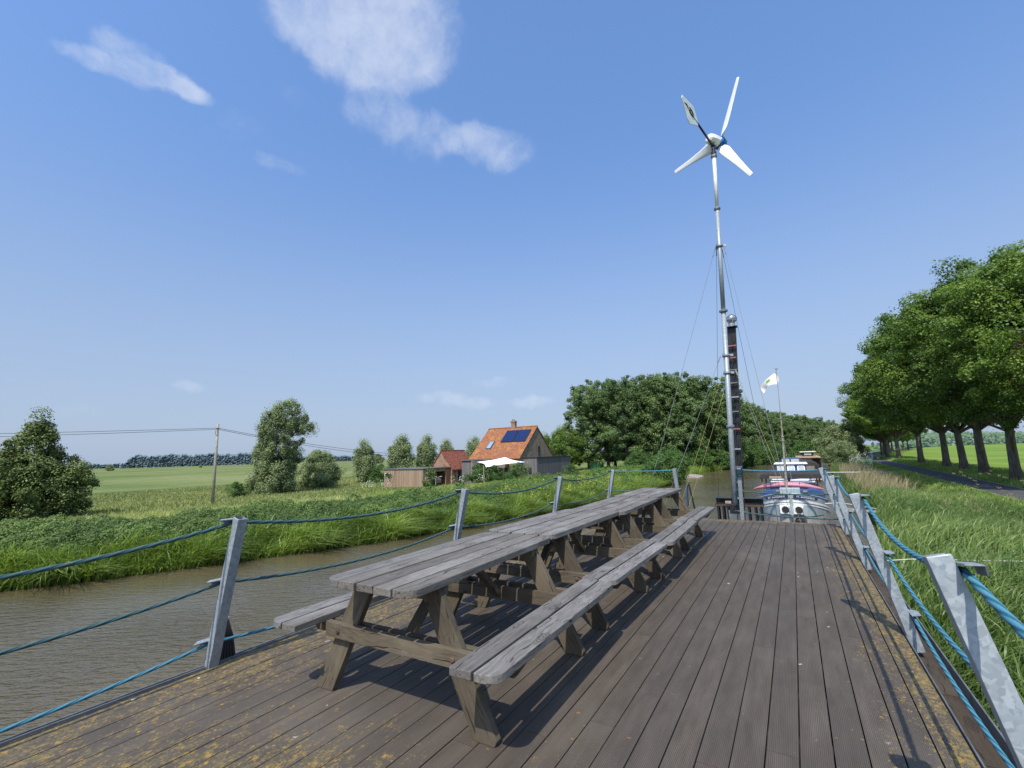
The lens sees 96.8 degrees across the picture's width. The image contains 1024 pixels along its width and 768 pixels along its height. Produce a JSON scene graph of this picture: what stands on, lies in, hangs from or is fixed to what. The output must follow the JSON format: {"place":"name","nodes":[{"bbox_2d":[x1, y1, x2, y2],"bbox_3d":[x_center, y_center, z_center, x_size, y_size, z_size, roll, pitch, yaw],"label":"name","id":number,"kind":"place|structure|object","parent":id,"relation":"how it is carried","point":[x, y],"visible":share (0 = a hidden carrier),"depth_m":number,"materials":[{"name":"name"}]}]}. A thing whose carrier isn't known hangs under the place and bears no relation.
{"place":"outdoors","nodes":[
{"label":"outdoors","id":0,"kind":"place"},
{"bbox_2d":[13,466,619,521],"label":"meadow grass","id":1,"kind":"structure","parent":0,"point":[233,501],"depth_m":54.19,"materials":[{"name":"green plant"}]},
{"bbox_2d":[5,468,627,536],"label":"crest grass","id":2,"kind":"structure","parent":0,"point":[135,515],"depth_m":32.61,"materials":[{"name":"green plant"}]},
{"bbox_2d":[0,445,952,739],"bbox_3d":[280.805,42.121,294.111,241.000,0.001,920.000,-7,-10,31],"label":"canal water","id":3,"kind":"structure","parent":0,"point":[38,679],"depth_m":14.02,"materials":[{"name":"liquid"}]},
{"bbox_2d":[0,516,1017,767],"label":"barge","id":4,"kind":"object","parent":3,"relation":"on","point":[748,644],"visible":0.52,"depth_m":2.92,"materials":[{"name":"wood"}]},
{"bbox_2d":[220,616,235,659],"bbox_3d":[-2.333,2.270,3.692,0.211,0.735,0.075,6,-12,-41],"label":"boat fender","id":5,"kind":"object","parent":4,"relation":"attached to","point":[228,648],"visible":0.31,"depth_m":3.72,"materials":[{"name":"black rubber"}]},
{"bbox_2d":[0,469,614,733],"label":"rope railing","id":6,"kind":"object","parent":4,"relation":"on","point":[213,642],"visible":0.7,"depth_m":3.47,"materials":[{"name":"metal"}]},
{"bbox_2d":[274,532,612,747],"bbox_3d":[-0.395,1.665,3.345,1.806,0.802,1.805,-7,-10,30],"label":"picnic table","id":7,"kind":"object","parent":4,"relation":"on","point":[440,580],"visible":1,"depth_m":2.95,"materials":[{"name":"grey wood"}]},
{"bbox_2d":[473,509,666,630],"bbox_3d":[0.542,1.871,4.881,1.806,0.813,1.805,-7,-10,32],"label":"picnic table","id":8,"kind":"object","parent":4,"relation":"on","point":[557,527],"visible":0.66,"depth_m":4.54,"materials":[{"name":"grey wood"}]},
{"bbox_2d":[555,497,696,578],"bbox_3d":[1.510,2.085,6.390,1.806,0.801,1.805,-7,-10,30],"label":"picnic table","id":9,"kind":"object","parent":4,"relation":"on","point":[672,535],"visible":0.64,"depth_m":6.05,"materials":[{"name":"grey wood"}]},
{"bbox_2d":[604,488,714,549],"bbox_3d":[2.435,2.292,7.926,1.806,0.810,1.805,-7,-10,31],"label":"picnic table","id":10,"kind":"object","parent":4,"relation":"on","point":[698,514],"visible":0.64,"depth_m":7.62,"materials":[{"name":"grey wood"}]},
{"bbox_2d":[686,483,694,508],"bbox_3d":[4.262,3.107,10.633,0.368,1.534,0.121,-5,-10,22],"label":"boarding ladder","id":11,"kind":"object","parent":4,"relation":"attached to","point":[687,497],"visible":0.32,"depth_m":10.71,"materials":[{"name":"black paint"}]},
{"bbox_2d":[649,77,800,521],"bbox_3d":[4.399,-1.896,10.696,2.242,11.062,2.576,1,-9,-19],"label":"wind turbine","id":12,"kind":"object","parent":4,"relation":"on","point":[714,142],"visible":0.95,"depth_m":10.65,"materials":[{"name":"metal"}]},
{"bbox_2d":[612,468,838,519],"bbox_3d":[4.312,2.442,9.897,4.654,1.207,0.592,-7,-10,31],"label":"rope railing","id":13,"kind":"object","parent":4,"relation":"on","point":[739,472],"visible":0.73,"depth_m":9.66,"materials":[{"name":"metal"}]},
{"bbox_2d":[818,467,1023,767],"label":"rope railing","id":14,"kind":"object","parent":4,"relation":"on","point":[982,658],"visible":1,"depth_m":1.60,"materials":[{"name":"metal"}]},
{"bbox_2d":[726,314,745,519],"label":"pile column","id":15,"kind":"structure","parent":3,"relation":"in","point":[732,349],"depth_m":11.13,"materials":[{"name":"black metal"}]},
{"bbox_2d":[715,497,763,520],"bbox_3d":[5.600,4.574,10.861,1.060,3.626,0.465,-7,-10,31],"label":"mooring trestle","id":16,"kind":"object","parent":3,"relation":"in","point":[750,502],"visible":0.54,"depth_m":10.99,"materials":[{"name":"black paint"}]},
{"bbox_2d":[759,368,829,523],"bbox_3d":[24.467,5.485,40.173,4.792,9.750,33.290,-7,-10,31],"label":"moored barge","id":17,"kind":"object","parent":3,"relation":"on","point":[807,506],"visible":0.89,"depth_m":27.05,"materials":[{"name":"blue paint"}]},
{"bbox_2d":[761,372,778,392],"bbox_3d":[16.371,-0.100,28.947,1.060,1.304,0.252,-7,-10,31],"label":"flag","id":18,"kind":"object","parent":17,"relation":"attached to","point":[772,379],"visible":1,"depth_m":28.91,"materials":[{"name":"white fabric"}]},
{"bbox_2d":[753,482,824,489],"bbox_3d":[19.283,7.101,31.845,4.300,0.518,0.732,-7,-10,31],"label":"kayak","id":19,"kind":"object","parent":17,"relation":"on","point":[790,484],"visible":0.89,"depth_m":31.52,"materials":[{"name":"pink plastic"}]},
{"bbox_2d":[780,457,819,469],"bbox_3d":[45.332,13.028,71.826,5.091,3.180,20.860,-7,-10,31],"label":"covered boat","id":20,"kind":"object","parent":3,"relation":"on","point":[811,465],"visible":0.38,"depth_m":64.20,"materials":[{"name":"fabric"}]},
{"bbox_2d":[795,451,820,467],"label":"work boat","id":21,"kind":"object","parent":3,"relation":"on","point":[808,455],"visible":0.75,"depth_m":88.13,"materials":[{"name":"brown metal"}]},
{"bbox_2d":[0,443,1023,591],"bbox_3d":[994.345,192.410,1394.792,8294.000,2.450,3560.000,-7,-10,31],"label":"ground","id":22,"kind":"structure","parent":0,"point":[118,480],"depth_m":132.16,"materials":[{"name":"green plant"}]},
{"bbox_2d":[0,448,25,511],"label":"field tree","id":23,"kind":"object","parent":22,"relation":"on","point":[7,503],"visible":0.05,"depth_m":36.17,"materials":[{"name":"green plant"}]},
{"bbox_2d":[0,406,101,519],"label":"tree","id":24,"kind":"object","parent":22,"relation":"on","point":[47,475],"visible":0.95,"depth_m":36.12,"materials":[{"name":"green plant"}]},
{"bbox_2d":[87,462,120,468],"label":"distant wood","id":25,"kind":"object","parent":22,"relation":"on","point":[104,465],"visible":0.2,"depth_m":1522.19,"materials":[{"name":"green plant"}]},
{"bbox_2d":[119,452,256,467],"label":"distant wood","id":26,"kind":"object","parent":22,"relation":"on","point":[165,460],"visible":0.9,"depth_m":1123.43,"materials":[{"name":"green plant"}]},
{"bbox_2d":[211,424,219,503],"bbox_3d":[-29.817,8.185,45.699,0.471,8.300,0.320,-7,-10,31],"label":"utility pole","id":27,"kind":"object","parent":22,"relation":"on","point":[214,467],"visible":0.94,"depth_m":45.61,"materials":[{"name":"paint"}]},
{"bbox_2d":[0,429,435,459],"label":"overhead cable","id":28,"kind":"object","parent":27,"relation":"attached to","point":[210,429],"visible":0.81,"depth_m":45.98,"materials":[{"name":"black metal"}]},
{"bbox_2d":[0,428,436,456],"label":"overhead cable","id":29,"kind":"object","parent":27,"relation":"attached to","point":[209,428],"visible":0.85,"depth_m":45.83,"materials":[{"name":"black metal"}]},
{"bbox_2d":[224,481,250,497],"bbox_3d":[-33.507,12.921,55.446,2.506,2.268,3.001,-9,-12,41],"label":"shrub","id":30,"kind":"object","parent":22,"relation":"on","point":[238,489],"visible":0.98,"depth_m":55.26,"materials":[{"name":"green plant"}]},
{"bbox_2d":[244,396,320,494],"bbox_3d":[-31.140,8.263,61.190,8.892,13.400,7.598,-4,-9,14],"label":"willow tree","id":31,"kind":"object","parent":22,"relation":"on","point":[267,457],"visible":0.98,"depth_m":59.81,"materials":[{"name":"green plant"}]},
{"bbox_2d":[0,476,608,562],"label":"nettle bank","id":32,"kind":"structure","parent":22,"relation":"on","point":[75,529],"depth_m":24.95,"materials":[{"name":"green plant"}]},
{"bbox_2d":[294,449,346,488],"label":"willow bush","id":33,"kind":"object","parent":22,"relation":"on","point":[328,472],"visible":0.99,"depth_m":69.61,"materials":[{"name":"green plant"}]},
{"bbox_2d":[293,455,384,461],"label":"distant wood","id":34,"kind":"object","parent":22,"relation":"on","point":[344,458],"visible":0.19,"depth_m":1687.36,"materials":[{"name":"green plant"}]},
{"bbox_2d":[0,469,682,591],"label":"water edge sedge","id":35,"kind":"object","parent":22,"relation":"on","point":[292,538],"visible":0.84,"depth_m":22.61,"materials":[{"name":"green plant"}]},
{"bbox_2d":[349,438,376,482],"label":"pollard willow","id":36,"kind":"object","parent":22,"relation":"on","point":[365,462],"visible":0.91,"depth_m":80.95,"materials":[{"name":"green plant"}]},
{"bbox_2d":[367,464,387,482],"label":"shrub","id":37,"kind":"object","parent":22,"relation":"on","point":[373,476],"visible":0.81,"depth_m":80.01,"materials":[{"name":"green plant"}]},
{"bbox_2d":[384,432,418,468],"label":"pollard willow","id":38,"kind":"object","parent":22,"relation":"on","point":[404,448],"visible":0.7,"depth_m":80.90,"materials":[{"name":"green plant"}]},
{"bbox_2d":[383,467,449,487],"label":"timber outbuilding","id":39,"kind":"structure","parent":22,"relation":"on","point":[408,477],"depth_m":62.89,"materials":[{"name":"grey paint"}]},
{"bbox_2d":[194,465,644,517],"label":"bank grass","id":40,"kind":"structure","parent":22,"relation":"on","point":[543,481],"depth_m":49.06,"materials":[{"name":"green plant"}]},
{"bbox_2d":[413,433,437,466],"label":"pollard willow","id":41,"kind":"object","parent":22,"relation":"on","point":[425,449],"visible":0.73,"depth_m":86.28,"materials":[{"name":"green plant"}]},
{"bbox_2d":[421,474,437,486],"bbox_3d":[-10.702,12.774,59.894,2.297,2.079,2.751,5,-11,-38],"label":"shrub","id":42,"kind":"object","parent":22,"relation":"on","point":[427,483],"visible":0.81,"depth_m":59.57,"materials":[{"name":"green plant"}]},
{"bbox_2d":[438,437,453,454],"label":"pollard willow","id":43,"kind":"object","parent":22,"relation":"on","point":[445,445],"visible":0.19,"depth_m":101.81,"materials":[{"name":"green plant"}]},
{"bbox_2d":[431,450,468,484],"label":"brick outhouse","id":44,"kind":"structure","parent":22,"relation":"on","point":[451,459],"depth_m":66.97,"materials":[{"name":"red brick"}]},
{"bbox_2d":[465,435,479,457],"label":"pollard willow","id":45,"kind":"object","parent":22,"relation":"on","point":[472,446],"visible":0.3,"depth_m":119.38,"materials":[{"name":"green plant"}]},
{"bbox_2d":[462,463,491,483],"bbox_3d":[-4.509,11.991,60.222,3.550,3.213,4.252,-6,-10,24],"label":"shrub","id":46,"kind":"object","parent":22,"relation":"on","point":[474,477],"visible":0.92,"depth_m":59.48,"materials":[{"name":"green plant"}]},
{"bbox_2d":[344,464,645,518],"bbox_3d":[11.268,12.453,61.732,15.476,1.926,72.505,-7,-10,31],"label":"bank scrub","id":47,"kind":"object","parent":22,"relation":"on","point":[557,474],"visible":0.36,"depth_m":52.77,"materials":[{"name":"green plant"}]},
{"bbox_2d":[483,465,507,481],"bbox_3d":[-2.077,11.865,59.510,3.752,2.835,3.132,3,-10,-29],"label":"shrub","id":48,"kind":"object","parent":22,"relation":"on","point":[497,475],"visible":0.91,"depth_m":59.13,"materials":[{"name":"green plant"}]},
{"bbox_2d":[471,457,528,482],"bbox_3d":[-1.804,11.647,60.400,5.727,3.750,5.772,4,-10,-32],"label":"sun sail","id":49,"kind":"object","parent":22,"relation":"on","point":[499,461],"visible":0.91,"depth_m":61.34,"materials":[{"name":"white fabric"}]},
{"bbox_2d":[461,419,570,483],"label":"farmhouse","id":50,"kind":"object","parent":22,"relation":"on","point":[525,444],"visible":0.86,"depth_m":67.24,"materials":[{"name":"orange tile"}]},
{"bbox_2d":[503,462,530,479],"bbox_3d":[0.626,11.513,58.889,4.002,3.024,3.341,-1,-9,-4],"label":"shrub","id":51,"kind":"object","parent":22,"relation":"on","point":[513,471],"visible":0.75,"depth_m":58.47,"materials":[{"name":"green plant"}]},
{"bbox_2d":[547,423,588,468],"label":"garden tree","id":52,"kind":"object","parent":22,"relation":"on","point":[557,446],"visible":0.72,"depth_m":98.87,"materials":[{"name":"green plant"}]},
{"bbox_2d":[561,464,580,474],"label":"shrub","id":53,"kind":"object","parent":22,"relation":"on","point":[572,470],"visible":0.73,"depth_m":66.01,"materials":[{"name":"green plant"}]},
{"bbox_2d":[560,379,609,469],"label":"poplar tree","id":54,"kind":"object","parent":22,"relation":"on","point":[582,403],"visible":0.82,"depth_m":101.18,"materials":[{"name":"green plant"}]},
{"bbox_2d":[580,378,628,467],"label":"poplar tree","id":55,"kind":"object","parent":22,"relation":"on","point":[608,457],"visible":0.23,"depth_m":104.28,"materials":[{"name":"green plant"}]},
{"bbox_2d":[597,374,654,464],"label":"poplar tree","id":56,"kind":"object","parent":22,"relation":"on","point":[615,408],"visible":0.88,"depth_m":98.13,"materials":[{"name":"green plant"}]},
{"bbox_2d":[623,448,651,465],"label":"bank bush","id":57,"kind":"object","parent":22,"relation":"on","point":[632,458],"visible":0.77,"depth_m":91.74,"materials":[{"name":"green plant"}]},
{"bbox_2d":[612,374,670,453],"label":"poplar tree","id":58,"kind":"object","parent":22,"relation":"on","point":[639,377],"visible":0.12,"depth_m":100.71,"materials":[{"name":"green plant"}]},
{"bbox_2d":[619,379,666,453],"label":"poplar tree","id":59,"kind":"object","parent":22,"relation":"on","point":[639,427],"visible":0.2,"depth_m":98.42,"materials":[{"name":"green plant"}]},
{"bbox_2d":[634,372,690,457],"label":"poplar tree","id":60,"kind":"object","parent":22,"relation":"on","point":[653,380],"visible":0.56,"depth_m":95.41,"materials":[{"name":"green plant"}]},
{"bbox_2d":[640,447,689,484],"bbox_3d":[21.140,11.116,61.830,7.176,5.438,7.847,-1,-9,-4],"label":"bank bush","id":61,"kind":"object","parent":22,"relation":"on","point":[668,461],"visible":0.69,"depth_m":60.51,"materials":[{"name":"green plant"}]},
{"bbox_2d":[645,381,704,459],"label":"poplar tree","id":62,"kind":"object","parent":22,"relation":"on","point":[695,437],"visible":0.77,"depth_m":93.41,"materials":[{"name":"green plant"}]},
{"bbox_2d":[661,445,689,465],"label":"bank bush","id":63,"kind":"object","parent":22,"relation":"on","point":[686,457],"visible":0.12,"depth_m":89.98,"materials":[{"name":"green plant"}]},
{"bbox_2d":[654,371,711,455],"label":"poplar tree","id":64,"kind":"object","parent":22,"relation":"on","point":[691,385],"visible":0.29,"depth_m":97.32,"materials":[{"name":"green plant"}]},
{"bbox_2d":[637,461,729,475],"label":"water edge sedge","id":65,"kind":"object","parent":22,"relation":"on","point":[696,469],"visible":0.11,"depth_m":89.03,"materials":[{"name":"green plant"}]},
{"bbox_2d":[684,391,714,447],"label":"poplar tree","id":66,"kind":"object","parent":22,"relation":"on","point":[699,418],"visible":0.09,"depth_m":97.97,"materials":[{"name":"green plant"}]},
{"bbox_2d":[686,443,715,467],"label":"bank bush","id":67,"kind":"object","parent":22,"relation":"on","point":[701,455],"visible":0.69,"depth_m":91.83,"materials":[{"name":"green plant"}]},
{"bbox_2d":[691,374,727,449],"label":"poplar tree","id":68,"kind":"object","parent":22,"relation":"on","point":[716,407],"visible":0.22,"depth_m":100.02,"materials":[{"name":"green plant"}]},
{"bbox_2d":[694,381,727,453],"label":"poplar tree","id":69,"kind":"object","parent":22,"relation":"on","point":[712,424],"visible":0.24,"depth_m":98.78,"materials":[{"name":"green plant"}]},
{"bbox_2d":[706,446,729,468],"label":"bank bush","id":70,"kind":"object","parent":22,"relation":"on","point":[722,460],"visible":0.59,"depth_m":97.35,"materials":[{"name":"green plant"}]},
{"bbox_2d":[704,376,758,463],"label":"poplar tree","id":71,"kind":"object","parent":22,"relation":"on","point":[746,431],"visible":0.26,"depth_m":99.50,"materials":[{"name":"green plant"}]},
{"bbox_2d":[726,446,761,466],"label":"bank bush","id":72,"kind":"object","parent":22,"relation":"on","point":[751,460],"visible":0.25,"depth_m":106.35,"materials":[{"name":"green plant"}]},
{"bbox_2d":[743,403,764,446],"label":"poplar tree","id":73,"kind":"object","parent":22,"relation":"on","point":[758,415],"visible":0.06,"depth_m":139.53,"materials":[{"name":"green plant"}]},
{"bbox_2d":[742,401,769,444],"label":"poplar tree","id":74,"kind":"object","parent":22,"relation":"on","point":[763,420],"visible":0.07,"depth_m":144.41,"materials":[{"name":"green plant"}]},
{"bbox_2d":[744,440,779,464],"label":"bank bush","id":75,"kind":"object","parent":22,"relation":"on","point":[760,449],"visible":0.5,"depth_m":117.98,"materials":[{"name":"green plant"}]},
{"bbox_2d":[756,404,773,445],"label":"poplar tree","id":76,"kind":"object","parent":22,"relation":"on","point":[764,415],"visible":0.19,"depth_m":156.78,"materials":[{"name":"green plant"}]},
{"bbox_2d":[767,410,784,446],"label":"poplar tree","id":77,"kind":"object","parent":22,"relation":"on","point":[774,425],"visible":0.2,"depth_m":162.84,"materials":[{"name":"green plant"}]},
{"bbox_2d":[767,440,795,461],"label":"bank bush","id":78,"kind":"object","parent":22,"relation":"on","point":[780,452],"visible":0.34,"depth_m":133.06,"materials":[{"name":"green plant"}]},
{"bbox_2d":[772,413,790,446],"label":"poplar tree","id":79,"kind":"object","parent":22,"relation":"on","point":[785,428],"visible":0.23,"depth_m":167.93,"materials":[{"name":"green plant"}]},
{"bbox_2d":[773,416,796,452],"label":"poplar tree","id":80,"kind":"object","parent":22,"relation":"on","point":[793,433],"visible":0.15,"depth_m":177.51,"materials":[{"name":"green plant"}]},
{"bbox_2d":[784,415,807,447],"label":"poplar tree","id":81,"kind":"object","parent":22,"relation":"on","point":[799,428],"visible":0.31,"depth_m":187.98,"materials":[{"name":"green plant"}]},
{"bbox_2d":[792,414,811,443],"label":"poplar tree","id":82,"kind":"object","parent":22,"relation":"on","point":[802,418],"visible":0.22,"depth_m":203.68,"materials":[{"name":"green plant"}]},
{"bbox_2d":[787,438,823,459],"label":"bank bush","id":83,"kind":"object","parent":22,"relation":"on","point":[801,446],"visible":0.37,"depth_m":146.73,"materials":[{"name":"green plant"}]},
{"bbox_2d":[803,417,819,448],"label":"poplar tree","id":84,"kind":"object","parent":22,"relation":"on","point":[812,432],"visible":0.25,"depth_m":208.18,"materials":[{"name":"green plant"}]},
{"bbox_2d":[820,439,861,466],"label":"grey willow","id":85,"kind":"object","parent":22,"relation":"on","point":[838,455],"visible":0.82,"depth_m":84.82,"materials":[{"name":"green plant"}]},
{"bbox_2d":[809,421,877,462],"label":"grey willow","id":86,"kind":"object","parent":22,"relation":"on","point":[832,433],"visible":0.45,"depth_m":102.10,"materials":[{"name":"green plant"}]},
{"bbox_2d":[836,397,897,456],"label":"avenue tree","id":87,"kind":"object","parent":22,"relation":"on","point":[885,436],"visible":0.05,"depth_m":98.86,"materials":[{"name":"green plant"}]},
{"bbox_2d":[836,461,922,492],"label":"dry reeds","id":88,"kind":"object","parent":22,"relation":"on","point":[873,475],"visible":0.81,"depth_m":39.20,"materials":[{"name":"beige plant"}]},
{"bbox_2d":[834,378,928,458],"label":"avenue tree","id":89,"kind":"object","parent":22,"relation":"on","point":[894,433],"visible":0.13,"depth_m":87.28,"materials":[{"name":"green plant"}]},
{"bbox_2d":[846,348,928,462],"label":"avenue tree","id":90,"kind":"object","parent":22,"relation":"on","point":[919,448],"visible":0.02,"depth_m":66.79,"materials":[{"name":"green plant"}]},
{"bbox_2d":[829,461,947,517],"bbox_3d":[49.665,12.434,66.001,7.037,1.905,96.050,-8,-11,33],"label":"reed bed","id":91,"kind":"object","parent":22,"relation":"on","point":[849,486],"visible":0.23,"depth_m":42.62,"materials":[{"name":"green plant"}]},
{"bbox_2d":[843,317,960,466],"bbox_3d":[50.293,0.637,54.810,15.881,19.771,16.214,2,-9,-20],"label":"avenue tree","id":92,"kind":"object","parent":22,"relation":"on","point":[941,432],"visible":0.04,"depth_m":56.04,"materials":[{"name":"green plant"}]},
{"bbox_2d":[855,313,996,469],"bbox_3d":[46.972,0.173,50.276,16.128,19.491,15.412,-2,-9,3],"label":"avenue tree","id":93,"kind":"object","parent":22,"relation":"on","point":[957,430],"visible":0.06,"depth_m":49.71,"materials":[{"name":"green plant"}]},
{"bbox_2d":[850,267,1003,474],"bbox_3d":[42.051,-0.997,42.891,16.086,19.801,16.907,6,-12,-40],"label":"avenue tree","id":94,"kind":"object","parent":22,"relation":"on","point":[897,376],"visible":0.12,"depth_m":43.61,"materials":[{"name":"green plant"}]},
{"bbox_2d":[859,457,1023,510],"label":"verge grass","id":95,"kind":"structure","parent":22,"relation":"on","point":[940,484],"depth_m":34.37,"materials":[{"name":"green plant"}]},
{"bbox_2d":[864,483,1023,588],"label":"reed bed","id":96,"kind":"object","parent":22,"relation":"on","point":[933,524],"visible":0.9,"depth_m":14.75,"materials":[{"name":"green plant"}]},
{"bbox_2d":[884,472,1023,557],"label":"reed plumes","id":97,"kind":"object","parent":96,"relation":"on","point":[975,497],"visible":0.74,"depth_m":20.10,"materials":[{"name":"plant"}]},
{"bbox_2d":[871,430,1023,449],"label":"distant wood","id":98,"kind":"object","parent":22,"relation":"on","point":[931,439],"visible":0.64,"depth_m":377.67,"materials":[{"name":"green plant"}]},
{"bbox_2d":[873,243,1023,480],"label":"avenue tree","id":99,"kind":"object","parent":22,"relation":"on","point":[923,308],"visible":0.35,"depth_m":35.36,"materials":[{"name":"green plant"}]},
{"bbox_2d":[880,456,1023,487],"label":"verge grass","id":100,"kind":"structure","parent":22,"relation":"on","point":[936,465],"depth_m":44.93,"materials":[{"name":"green plant"}]},
{"bbox_2d":[889,548,1023,732],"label":"reed bed","id":101,"kind":"object","parent":22,"relation":"on","point":[997,587],"visible":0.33,"depth_m":7.97,"materials":[{"name":"green plant"}]},
{"bbox_2d":[919,239,1023,432],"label":"avenue tree","id":102,"kind":"object","parent":22,"relation":"on","point":[996,362],"visible":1,"depth_m":28.30,"materials":[{"name":"green plant"}]},
{"bbox_2d":[0,0,1023,464],"label":"sky","id":103,"kind":"structure","parent":0,"point":[441,219],"materials":[{"name":"blue"}]},
{"bbox_2d":[867,447,1023,501],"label":"road","id":104,"kind":"structure","parent":0,"point":[984,485],"depth_m":36.01,"materials":[{"name":"grey asphalt"}]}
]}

